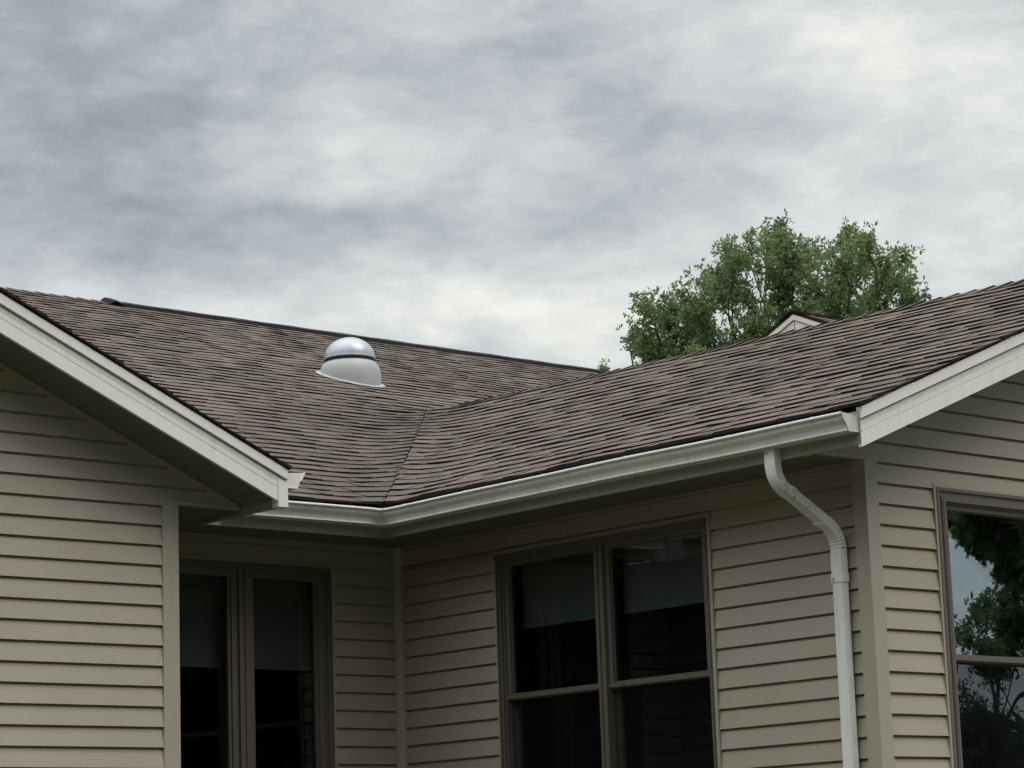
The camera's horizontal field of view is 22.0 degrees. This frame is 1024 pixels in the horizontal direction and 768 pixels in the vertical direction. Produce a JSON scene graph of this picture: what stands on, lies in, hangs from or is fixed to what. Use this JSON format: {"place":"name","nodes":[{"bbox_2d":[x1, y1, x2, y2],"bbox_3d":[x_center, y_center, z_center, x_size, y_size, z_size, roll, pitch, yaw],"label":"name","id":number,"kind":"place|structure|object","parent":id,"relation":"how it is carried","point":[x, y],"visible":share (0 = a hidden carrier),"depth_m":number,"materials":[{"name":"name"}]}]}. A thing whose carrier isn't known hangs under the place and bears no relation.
{"place":"outdoors","nodes":[
{"label":"outdoors","id":0,"kind":"place"},
{"bbox_2d":[0,279,1023,767],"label":"house","id":1,"kind":"structure","parent":0,"point":[792,539],"depth_m":13.76,"materials":[{"name":"beige plastic"}]},
{"bbox_2d":[179,555,337,767],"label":"window","id":2,"kind":"structure","parent":1,"relation":"in","point":[258,672],"depth_m":14.90,"materials":[{"name":"glass"}]},
{"bbox_2d":[493,513,723,767],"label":"window","id":3,"kind":"structure","parent":1,"relation":"in","point":[606,651],"depth_m":14.66,"materials":[{"name":"glass"}]},
{"bbox_2d":[929,483,1023,767],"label":"window","id":4,"kind":"structure","parent":1,"relation":"in","point":[979,533],"depth_m":13.19,"materials":[{"name":"clear glass"}]},
{"bbox_2d":[0,0,1023,370],"label":"sky","id":5,"kind":"structure","parent":0,"point":[496,177],"materials":[{"name":"grey"}]},
{"bbox_2d":[597,358,610,370],"bbox_3d":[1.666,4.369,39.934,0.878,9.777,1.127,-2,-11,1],"label":"oak tree","id":6,"kind":"object","parent":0,"point":[605,367],"visible":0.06,"depth_m":40.77,"materials":[{"name":"green plant"}]},
{"bbox_2d":[616,208,932,365],"bbox_3d":[3.820,2.828,35.962,4.536,11.140,3.446,-3,-11,3],"label":"oak tree","id":7,"kind":"object","parent":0,"point":[696,332],"visible":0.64,"depth_m":35.93,"materials":[{"name":"green plant"}]}
]}

